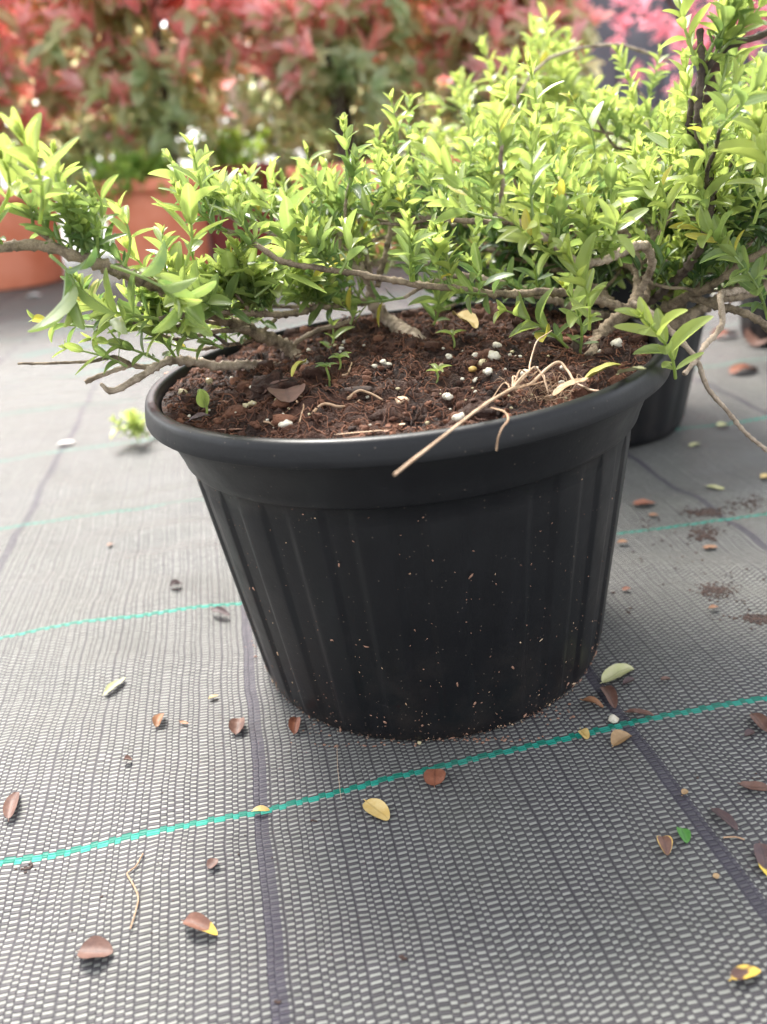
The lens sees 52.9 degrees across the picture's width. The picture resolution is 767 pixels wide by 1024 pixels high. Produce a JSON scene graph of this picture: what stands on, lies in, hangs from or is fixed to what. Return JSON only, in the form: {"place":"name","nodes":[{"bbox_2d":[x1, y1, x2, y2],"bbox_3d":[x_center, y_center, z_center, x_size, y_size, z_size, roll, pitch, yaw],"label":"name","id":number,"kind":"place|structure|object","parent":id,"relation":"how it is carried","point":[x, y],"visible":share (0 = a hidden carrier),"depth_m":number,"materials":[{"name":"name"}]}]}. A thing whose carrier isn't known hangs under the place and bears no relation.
{"place":"outdoors","nodes":[
{"label":"outdoors","id":0,"kind":"place"},
{"bbox_2d":[1,6,404,188],"label":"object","id":1,"kind":"structure","parent":0,"point":[188,163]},
{"bbox_2d":[0,184,766,1023],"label":"ground fabric","id":2,"kind":"object","parent":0,"point":[470,884],"visible":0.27,"depth_m":0.42,"materials":[{"name":"fabric"}]},
{"bbox_2d":[3,792,19,821],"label":"fallen leaf","id":3,"kind":"object","parent":2,"relation":"on","point":[10,804],"visible":1,"depth_m":0.42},
{"bbox_2d":[0,188,64,290],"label":"planter","id":4,"kind":"object","parent":2,"relation":"on","point":[22,269],"visible":0.4,"depth_m":2.51,"materials":[{"name":"ceramic"}]},
{"bbox_2d":[0,0,98,186],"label":"photinia shrub","id":5,"kind":"object","parent":4,"relation":"on","point":[16,81],"visible":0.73,"depth_m":2.35,"materials":[{"name":"red plant"}]},
{"bbox_2d":[26,293,41,296],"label":"fallen leaf","id":6,"kind":"object","parent":2,"relation":"on","point":[33,294],"visible":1,"depth_m":2.33,"materials":[{"name":"white plant"}]},
{"bbox_2d":[56,440,73,445],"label":"fallen leaf","id":7,"kind":"object","parent":2,"relation":"on","point":[67,442],"visible":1,"depth_m":1.00,"materials":[{"name":"white plant"}]},
{"bbox_2d":[76,935,112,958],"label":"fallen leaf","id":8,"kind":"object","parent":2,"relation":"on","point":[95,946],"visible":1,"depth_m":0.34,"materials":[{"name":"plant"}]},
{"bbox_2d":[6,7,197,224],"bbox_3d":[-1.267,-1.875,3.176,1.058,1.455,0.768,-4,25,0],"label":"photinia shrub","id":9,"kind":"object","parent":2,"relation":"on","point":[74,153],"visible":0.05,"depth_m":3.20,"materials":[{"name":"green plant"}]},
{"bbox_2d":[103,677,124,694],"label":"fallen leaf","id":10,"kind":"object","parent":2,"relation":"on","point":[110,686],"visible":1,"depth_m":0.52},
{"bbox_2d":[123,755,131,759],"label":"fallen leaf","id":11,"kind":"object","parent":2,"relation":"on","point":[127,757],"visible":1,"depth_m":0.45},
{"bbox_2d":[109,408,150,442],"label":"leafy sprig","id":12,"kind":"object","parent":2,"relation":"on","point":[134,426],"visible":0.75,"depth_m":0.96,"materials":[{"name":"green plant"}]},
{"bbox_2d":[126,853,143,928],"bbox_3d":[-0.120,0.180,0.367,0.008,0.002,0.043,-9,25,-9],"label":"dry rootlet","id":13,"kind":"object","parent":2,"relation":"on","point":[129,878],"visible":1,"depth_m":0.37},
{"bbox_2d":[93,175,208,271],"bbox_3d":[-0.756,-0.960,2.592,0.374,0.300,0.374,-4,25,0],"label":"planter","id":14,"kind":"object","parent":2,"relation":"on","point":[144,211],"visible":0.23,"depth_m":2.44,"materials":[{"name":"ceramic"}]},
{"bbox_2d":[76,147,176,204],"bbox_3d":[-0.797,-1.074,2.452,0.345,0.166,0.307,11,29,29],"label":"weed clump","id":15,"kind":"object","parent":14,"relation":"on","point":[126,169],"visible":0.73,"depth_m":2.38,"materials":[{"name":"green plant"}]},
{"bbox_2d":[3,0,263,177],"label":"photinia shrub","id":16,"kind":"object","parent":14,"relation":"in","point":[148,81],"visible":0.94,"depth_m":2.32,"materials":[{"name":"red plant"}]},
{"bbox_2d":[152,713,164,727],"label":"fallen leaf","id":17,"kind":"object","parent":2,"relation":"on","point":[156,719],"visible":1,"depth_m":0.48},
{"bbox_2d":[169,579,181,586],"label":"fallen leaf","id":18,"kind":"object","parent":2,"relation":"on","point":[174,582],"visible":1,"depth_m":0.63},
{"bbox_2d":[181,912,217,934],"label":"fallen leaf","id":19,"kind":"object","parent":2,"relation":"on","point":[198,921],"visible":1,"depth_m":0.35,"materials":[{"name":"plant"}]},
{"bbox_2d":[207,858,217,868],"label":"fallen leaf","id":20,"kind":"object","parent":2,"relation":"on","point":[212,862],"visible":1,"depth_m":0.38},
{"bbox_2d":[211,606,229,615],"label":"fallen leaf","id":21,"kind":"object","parent":2,"relation":"on","point":[220,609],"visible":1,"depth_m":0.59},
{"bbox_2d":[186,163,277,261],"bbox_3d":[-0.546,-1.099,2.834,0.303,0.320,0.303,-13,26,-18],"label":"planter","id":22,"kind":"object","parent":2,"relation":"on","point":[219,239],"visible":0.14,"depth_m":2.72,"materials":[{"name":"red plastic"}]},
{"bbox_2d":[193,123,269,187],"bbox_3d":[-0.523,-1.239,2.701,0.273,0.223,0.274,-4,25,0],"label":"weed clump","id":23,"kind":"object","parent":22,"relation":"in","point":[228,142],"visible":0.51,"depth_m":2.66,"materials":[{"name":"green plant"}]},
{"bbox_2d":[194,35,271,165],"bbox_3d":[-0.648,-1.645,3.177,0.354,0.618,0.353,-4,25,0],"label":"pale shrub","id":24,"kind":"object","parent":2,"relation":"on","point":[232,95],"visible":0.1,"depth_m":3.15,"materials":[{"name":"green plant"}]},
{"bbox_2d":[176,13,289,161],"bbox_3d":[-0.515,-2.332,3.572,1.071,1.421,0.763,-14,26,-20],"label":"photinia shrub","id":25,"kind":"object","parent":2,"relation":"on","point":[254,80],"visible":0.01,"depth_m":3.68,"materials":[{"name":"red plant"}]},
{"bbox_2d":[229,717,244,734],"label":"fallen leaf","id":26,"kind":"object","parent":2,"relation":"on","point":[236,725],"visible":1,"depth_m":0.47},
{"bbox_2d":[251,805,269,811],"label":"fallen leaf","id":27,"kind":"object","parent":2,"relation":"on","point":[261,808],"visible":1,"depth_m":0.41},
{"bbox_2d":[288,717,300,734],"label":"fallen leaf","id":28,"kind":"object","parent":2,"relation":"on","point":[293,723],"visible":1,"depth_m":0.47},
{"bbox_2d":[225,38,416,188],"bbox_3d":[-0.263,-1.653,3.181,0.872,1.049,0.631,-4,25,0],"label":"photinia shrub","id":29,"kind":"object","parent":2,"relation":"on","point":[285,133],"visible":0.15,"depth_m":3.10,"materials":[{"name":"green plant"}]},
{"bbox_2d":[286,161,402,260],"bbox_3d":[-0.109,-1.019,2.611,0.404,0.300,0.404,-4,25,0],"label":"planter","id":30,"kind":"object","parent":2,"relation":"on","point":[291,170],"visible":0.14,"depth_m":2.46,"materials":[{"name":"ceramic"}]},
{"bbox_2d":[205,0,440,163],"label":"photinia shrub","id":31,"kind":"object","parent":30,"relation":"on","point":[314,52],"visible":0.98,"depth_m":2.32,"materials":[{"name":"red plant"}]},
{"bbox_2d":[363,798,389,820],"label":"fallen leaf","id":32,"kind":"object","parent":2,"relation":"on","point":[377,808],"visible":1,"depth_m":0.40,"materials":[{"name":"plant"}]},
{"bbox_2d":[14,725,760,1003],"bbox_3d":[0.021,0.143,0.423,0.486,0.008,0.265,-4,25,0],"label":"spilled compost","id":33,"kind":"object","parent":2,"relation":"on","point":[402,957],"visible":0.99,"depth_m":0.39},
{"bbox_2d":[145,302,671,741],"bbox_3d":[0.022,-0.005,0.507,0.308,0.201,0.308,-7,25,1],"label":"plant pot","id":34,"kind":"object","parent":2,"relation":"on","point":[454,583],"visible":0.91,"depth_m":0.40,"materials":[{"name":"black plastic"}]},
{"bbox_2d":[162,303,651,438],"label":"potting soil","id":35,"kind":"structure","parent":34,"relation":"in","point":[610,371],"depth_m":0.42,"materials":[{"name":"soil"}]},
{"bbox_2d":[186,412,209,422],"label":"fallen leaf","id":36,"kind":"object","parent":35,"relation":"on","point":[198,415],"visible":1,"depth_m":0.40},
{"bbox_2d":[196,389,209,416],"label":"seedling","id":37,"kind":"object","parent":35,"relation":"on","point":[202,398],"visible":0.98,"depth_m":0.41,"materials":[{"name":"green plant"}]},
{"bbox_2d":[205,378,212,384],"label":"perlite grain","id":38,"kind":"object","parent":35,"relation":"on","point":[208,380],"visible":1,"depth_m":0.46},
{"bbox_2d":[215,428,240,429],"bbox_3d":[-0.078,-0.042,0.388,0.015,0.001,0.004,-4,25,0],"label":"bark chip","id":39,"kind":"object","parent":35,"relation":"on","point":[230,429],"visible":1,"depth_m":0.39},
{"bbox_2d":[243,400,256,407],"bbox_3d":[-0.072,-0.058,0.413,0.008,0.004,0.005,-4,25,0],"label":"perlite grain","id":40,"kind":"object","parent":35,"relation":"on","point":[248,404],"visible":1,"depth_m":0.41},
{"bbox_2d":[263,379,288,393],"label":"fallen leaf","id":41,"kind":"object","parent":35,"relation":"on","point":[273,383],"visible":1,"depth_m":0.42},
{"bbox_2d":[250,370,305,398],"bbox_3d":[-0.059,-0.068,0.424,0.031,0.019,0.026,-4,25,0],"label":"compost lump","id":42,"kind":"object","parent":35,"relation":"on","point":[260,385],"visible":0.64,"depth_m":0.42,"materials":[{"name":"soil"}]},
{"bbox_2d":[278,419,292,427],"bbox_3d":[-0.048,-0.043,0.381,0.008,0.004,0.006,-4,25,0],"label":"perlite grain","id":43,"kind":"object","parent":35,"relation":"on","point":[286,422],"visible":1,"depth_m":0.38},
{"bbox_2d":[267,383,305,402],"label":"fallen leaf","id":44,"kind":"object","parent":35,"relation":"on","point":[291,394],"visible":1,"depth_m":0.40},
{"bbox_2d":[291,359,306,376],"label":"fallen leaf","id":45,"kind":"object","parent":35,"relation":"on","point":[295,365],"visible":1,"depth_m":0.42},
{"bbox_2d":[295,395,303,422],"bbox_3d":[-0.043,-0.053,0.390,0.006,0.007,0.029,-4,25,0],"label":"dry rootlet","id":46,"kind":"object","parent":35,"relation":"on","point":[296,401],"visible":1,"depth_m":0.39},
{"bbox_2d":[301,363,330,384],"bbox_3d":[-0.038,-0.079,0.447,0.025,0.015,0.023,-4,25,0],"label":"compost lump","id":47,"kind":"object","parent":35,"relation":"on","point":[320,372],"visible":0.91,"depth_m":0.44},
{"bbox_2d":[315,362,337,386],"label":"seedling","id":48,"kind":"object","parent":35,"relation":"on","point":[326,364],"visible":0.93,"depth_m":0.43,"materials":[{"name":"green plant"}]},
{"bbox_2d":[311,399,360,413],"bbox_3d":[-0.024,-0.055,0.394,0.031,0.004,0.010,-15,26,-21],"label":"dry rootlet","id":49,"kind":"object","parent":35,"relation":"on","point":[328,404],"visible":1,"depth_m":0.39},
{"bbox_2d":[328,352,351,369],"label":"seedling","id":50,"kind":"object","parent":35,"relation":"on","point":[338,355],"visible":1,"depth_m":0.44,"materials":[{"name":"green plant"}]},
{"bbox_2d":[342,362,351,376],"bbox_3d":[-0.021,-0.081,0.438,0.006,0.005,0.015,-4,25,0],"label":"dry rootlet","id":51,"kind":"object","parent":35,"relation":"on","point":[344,375],"visible":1,"depth_m":0.43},
{"bbox_2d":[341,386,372,393],"bbox_3d":[-0.015,-0.064,0.409,0.018,0.004,0.008,-4,25,0],"label":"bark chip","id":52,"kind":"object","parent":35,"relation":"on","point":[355,388],"visible":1,"depth_m":0.41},
{"bbox_2d":[334,430,383,434],"bbox_3d":[-0.010,-0.036,0.349,0.026,0.001,0.002,-4,25,0],"label":"bark chip","id":53,"kind":"object","parent":35,"relation":"on","point":[360,432],"visible":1,"depth_m":0.35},
{"bbox_2d":[346,389,382,399],"bbox_3d":[-0.007,-0.060,0.397,0.023,0.003,0.012,10,28,28],"label":"dry rootlet","id":54,"kind":"object","parent":35,"relation":"on","point":[350,396],"visible":1,"depth_m":0.40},
{"bbox_2d":[0,0,766,452],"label":"honeysuckle shrub","id":55,"kind":"object","parent":35,"relation":"on","point":[706,194],"visible":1,"depth_m":0.41,"materials":[{"name":"green plant"}]},
{"bbox_2d":[395,396,408,403],"bbox_3d":[0.009,-0.055,0.380,0.007,0.003,0.007,-4,25,0],"label":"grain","id":56,"kind":"object","parent":35,"relation":"on","point":[398,401],"visible":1,"depth_m":0.38},
{"bbox_2d":[426,363,451,382],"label":"seedling","id":57,"kind":"object","parent":35,"relation":"on","point":[436,367],"visible":1,"depth_m":0.41,"materials":[{"name":"green plant"}]},
{"bbox_2d":[442,393,452,399],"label":"perlite grain","id":58,"kind":"object","parent":35,"relation":"on","point":[447,396],"visible":1,"depth_m":0.38},
{"bbox_2d":[436,329,465,347],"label":"seedling","id":59,"kind":"object","parent":35,"relation":"on","point":[452,332],"visible":1,"depth_m":0.46,"materials":[{"name":"green plant"}]},
{"bbox_2d":[446,310,462,317],"bbox_3d":[0.052,-0.135,0.560,0.036,0.023,0.029,6,27,22],"label":"compost lump","id":60,"kind":"object","parent":35,"relation":"on","point":[450,314],"visible":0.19,"depth_m":0.55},
{"bbox_2d":[452,412,464,421],"bbox_3d":[0.034,-0.043,0.352,0.006,0.004,0.006,-4,25,0],"label":"perlite grain","id":61,"kind":"object","parent":35,"relation":"on","point":[459,417],"visible":0.98,"depth_m":0.35},
{"bbox_2d":[452,310,478,328],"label":"fallen leaf","id":62,"kind":"object","parent":35,"relation":"on","point":[468,317],"visible":0.98,"depth_m":0.46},
{"bbox_2d":[468,366,476,371],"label":"perlite grain","id":63,"kind":"object","parent":35,"relation":"on","point":[472,368],"visible":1,"depth_m":0.41},
{"bbox_2d":[458,399,500,422],"bbox_3d":[0.044,-0.044,0.363,0.025,0.018,0.024,-4,25,0],"label":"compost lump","id":64,"kind":"object","parent":35,"relation":"on","point":[487,412],"visible":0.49,"depth_m":0.36,"materials":[{"name":"soil"}]},
{"bbox_2d":[478,359,486,367],"bbox_3d":[0.054,-0.081,0.421,0.006,0.005,0.005,-4,25,0],"label":"perlite grain","id":65,"kind":"object","parent":35,"relation":"on","point":[480,361],"visible":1,"depth_m":0.42},
{"bbox_2d":[463,301,514,325],"bbox_3d":[0.074,-0.131,0.522,0.042,0.024,0.034,-4,25,0],"label":"compost lump","id":66,"kind":"object","parent":35,"relation":"on","point":[482,315],"visible":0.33,"depth_m":0.52,"materials":[{"name":"soil"}]},
{"bbox_2d":[485,367,492,374],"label":"perlite grain","id":67,"kind":"object","parent":35,"relation":"on","point":[488,371],"visible":1,"depth_m":0.40},
{"bbox_2d":[488,350,500,360],"bbox_3d":[0.060,-0.085,0.418,0.007,0.006,0.007,-4,25,0],"label":"perlite grain","id":68,"kind":"object","parent":35,"relation":"on","point":[492,355],"visible":1,"depth_m":0.42},
{"bbox_2d":[393,330,597,475],"bbox_3d":[0.049,-0.049,0.340,0.044,0.026,0.172,17,32,38],"label":"root twig","id":69,"kind":"object","parent":35,"relation":"on","point":[515,385],"visible":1,"depth_m":0.37,"materials":[{"name":"plant"}]},
{"bbox_2d":[493,342,501,347],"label":"perlite grain","id":70,"kind":"object","parent":35,"relation":"on","point":[497,344],"visible":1,"depth_m":0.44},
{"bbox_2d":[490,407,508,450],"bbox_3d":[0.051,-0.042,0.340,0.011,0.011,0.053,-4,25,0],"label":"dry rootlet","id":71,"kind":"object","parent":35,"relation":"on","point":[504,412],"visible":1,"depth_m":0.32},
{"bbox_2d":[508,325,561,348],"bbox_3d":[0.091,-0.102,0.467,0.036,0.022,0.031,-4,25,0],"label":"compost lump","id":72,"kind":"object","parent":35,"relation":"on","point":[523,335],"visible":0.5,"depth_m":0.46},
{"bbox_2d":[493,370,594,404],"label":"hair root tuft","id":73,"kind":"object","parent":35,"relation":"on","point":[551,399],"visible":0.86,"depth_m":0.38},
{"bbox_2d":[550,377,587,396],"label":"fallen leaf","id":74,"kind":"object","parent":35,"relation":"on","point":[561,387],"visible":1,"depth_m":0.38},
{"bbox_2d":[584,362,619,377],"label":"fallen leaf","id":75,"kind":"object","parent":35,"relation":"on","point":[595,370],"visible":1,"depth_m":0.38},
{"bbox_2d":[610,338,623,347],"bbox_3d":[0.129,-0.093,0.427,0.007,0.006,0.007,-4,25,0],"label":"perlite grain","id":76,"kind":"object","parent":35,"relation":"on","point":[616,342],"visible":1,"depth_m":0.42},
{"bbox_2d":[616,366,645,374],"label":"fallen leaf","id":77,"kind":"object","parent":35,"relation":"on","point":[630,369],"visible":1,"depth_m":0.36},
{"bbox_2d":[245,646,574,747],"bbox_3d":[-0.017,0.119,0.483,0.258,0.010,0.100,10,29,29],"label":"spilled compost","id":78,"kind":"object","parent":2,"relation":"on","point":[505,739],"visible":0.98,"depth_m":0.45,"materials":[{"name":"brown soil"}]},
{"bbox_2d":[354,31,472,156],"bbox_3d":[0.011,-2.187,3.372,1.110,1.511,0.732,-4,25,0],"label":"photinia shrub","id":79,"kind":"object","parent":2,"relation":"on","point":[441,93],"visible":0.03,"depth_m":3.42,"materials":[{"name":"green plant"}]},
{"bbox_2d":[424,769,445,787],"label":"fallen leaf","id":80,"kind":"object","parent":2,"relation":"on","point":[433,777],"visible":1,"depth_m":0.41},
{"bbox_2d":[439,155,486,244],"bbox_3d":[0.397,-1.099,2.702,0.404,0.300,0.404,-4,25,0],"label":"planter","id":81,"kind":"object","parent":2,"relation":"on","point":[455,159],"visible":0.01,"depth_m":2.53,"materials":[{"name":"ceramic"}]},
{"bbox_2d":[396,0,613,142],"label":"photinia shrub","id":82,"kind":"object","parent":81,"relation":"on","point":[457,28],"visible":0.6,"depth_m":2.42,"materials":[{"name":"red plant"}]},
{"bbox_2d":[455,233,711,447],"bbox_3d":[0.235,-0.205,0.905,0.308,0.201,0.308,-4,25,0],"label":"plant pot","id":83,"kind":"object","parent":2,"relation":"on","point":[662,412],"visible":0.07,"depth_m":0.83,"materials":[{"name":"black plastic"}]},
{"bbox_2d":[578,728,589,738],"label":"fallen leaf","id":84,"kind":"object","parent":2,"relation":"on","point":[584,733],"visible":1,"depth_m":0.43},
{"bbox_2d":[405,0,766,158],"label":"board fence","id":85,"kind":"object","parent":2,"relation":"on","point":[635,37],"depth_m":4.54,"materials":[{"name":"grey"}]},
{"bbox_2d":[581,696,603,707],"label":"fallen leaf","id":86,"kind":"object","parent":2,"relation":"on","point":[592,699],"visible":1,"depth_m":0.46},
{"bbox_2d":[600,685,617,707],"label":"fallen leaf","id":87,"kind":"object","parent":2,"relation":"on","point":[609,692],"visible":1,"depth_m":0.46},
{"bbox_2d":[608,714,618,722],"bbox_3d":[0.132,0.119,0.442,0.006,0.005,0.005,-4,25,0],"label":"perlite grain","id":88,"kind":"object","parent":2,"relation":"on","point":[612,718],"visible":1,"depth_m":0.44},
{"bbox_2d":[601,663,633,682],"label":"fallen leaf","id":89,"kind":"object","parent":2,"relation":"on","point":[614,672],"visible":1,"depth_m":0.48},
{"bbox_2d":[611,729,631,746],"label":"fallen leaf","id":90,"kind":"object","parent":2,"relation":"on","point":[618,736],"visible":1,"depth_m":0.43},
{"bbox_2d":[623,676,634,683],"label":"fallen leaf","id":91,"kind":"object","parent":2,"relation":"on","point":[626,680],"visible":1,"depth_m":0.47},
{"bbox_2d":[624,708,653,715],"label":"fallen leaf","id":92,"kind":"object","parent":2,"relation":"on","point":[639,711],"visible":1,"depth_m":0.45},
{"bbox_2d":[631,499,654,504],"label":"fallen leaf","id":93,"kind":"object","parent":2,"relation":"on","point":[640,501],"visible":1,"depth_m":0.70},
{"bbox_2d":[657,835,672,854],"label":"fallen leaf","id":94,"kind":"object","parent":2,"relation":"on","point":[665,843],"visible":1,"depth_m":0.36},
{"bbox_2d":[583,0,766,118],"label":"maple tree","id":95,"kind":"object","parent":2,"relation":"on","point":[656,22],"visible":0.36,"depth_m":3.07,"materials":[{"name":"pink plant"}]},
{"bbox_2d":[677,827,690,842],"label":"fallen leaf","id":96,"kind":"object","parent":2,"relation":"on","point":[684,834],"visible":1,"depth_m":0.37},
{"bbox_2d":[611,490,766,628],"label":"spilled compost","id":97,"kind":"object","parent":2,"relation":"on","point":[712,512],"visible":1,"depth_m":0.64,"materials":[{"name":"soil"}]},
{"bbox_2d":[703,545,716,547],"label":"fallen leaf","id":98,"kind":"object","parent":2,"relation":"on","point":[709,546],"visible":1,"depth_m":0.63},
{"bbox_2d":[705,485,723,488],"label":"fallen leaf","id":99,"kind":"object","parent":2,"relation":"on","point":[716,486],"visible":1,"depth_m":0.73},
{"bbox_2d":[716,422,728,425],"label":"fallen leaf","id":100,"kind":"object","parent":2,"relation":"on","point":[720,423],"visible":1,"depth_m":0.89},
{"bbox_2d":[709,806,737,830],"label":"fallen leaf","id":101,"kind":"object","parent":2,"relation":"on","point":[728,818],"visible":1,"depth_m":0.38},
{"bbox_2d":[711,328,737,337],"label":"fallen leaf","id":102,"kind":"object","parent":2,"relation":"on","point":[725,332],"visible":0.62,"depth_m":1.27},
{"bbox_2d":[723,836,744,839],"bbox_3d":[0.166,0.155,0.365,0.010,0.001,0.002,-4,25,0],"label":"dry rootlet","id":103,"kind":"object","parent":2,"relation":"on","point":[733,837],"visible":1,"depth_m":0.37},
{"bbox_2d":[729,363,757,372],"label":"fallen leaf","id":104,"kind":"object","parent":2,"relation":"on","point":[734,368],"visible":1,"depth_m":1.07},
{"bbox_2d":[728,964,760,980],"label":"fallen leaf","id":105,"kind":"object","parent":2,"relation":"on","point":[743,972],"visible":1,"depth_m":0.31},
{"bbox_2d":[744,729,754,735],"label":"fallen leaf","id":106,"kind":"object","parent":2,"relation":"on","point":[748,732],"visible":1,"depth_m":0.43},
{"bbox_2d":[737,781,766,790],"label":"fallen leaf","id":107,"kind":"object","parent":2,"relation":"on","point":[756,785],"visible":1,"depth_m":0.39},
{"bbox_2d":[740,275,766,344],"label":"plant pot","id":108,"kind":"object","parent":2,"relation":"on","point":[756,330],"visible":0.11,"depth_m":1.21,"materials":[{"name":"black plastic"}]},
{"bbox_2d":[744,328,766,346],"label":"fallen leaf","id":109,"kind":"object","parent":2,"relation":"on","point":[751,338],"visible":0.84,"depth_m":1.20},
{"bbox_2d":[750,711,766,731],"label":"fallen leaf","id":110,"kind":"object","parent":2,"relation":"on","point":[759,720],"visible":1,"depth_m":0.43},
{"bbox_2d":[754,840,766,875],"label":"fallen leaf","id":111,"kind":"object","parent":2,"relation":"on","point":[760,850],"visible":1,"depth_m":0.35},
{"bbox_2d":[289,1,731,273],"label":"honeysuckle shrub","id":112,"kind":"object","parent":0,"point":[557,63],"visible":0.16,"depth_m":0.81,"materials":[{"name":"green plant"}]},
{"bbox_2d":[681,789,687,795],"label":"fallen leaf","id":113,"kind":"object","parent":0,"point":[684,791],"visible":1,"depth_m":0.39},
{"bbox_2d":[713,873,719,878],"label":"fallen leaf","id":114,"kind":"object","parent":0,"point":[716,875],"visible":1,"depth_m":0.35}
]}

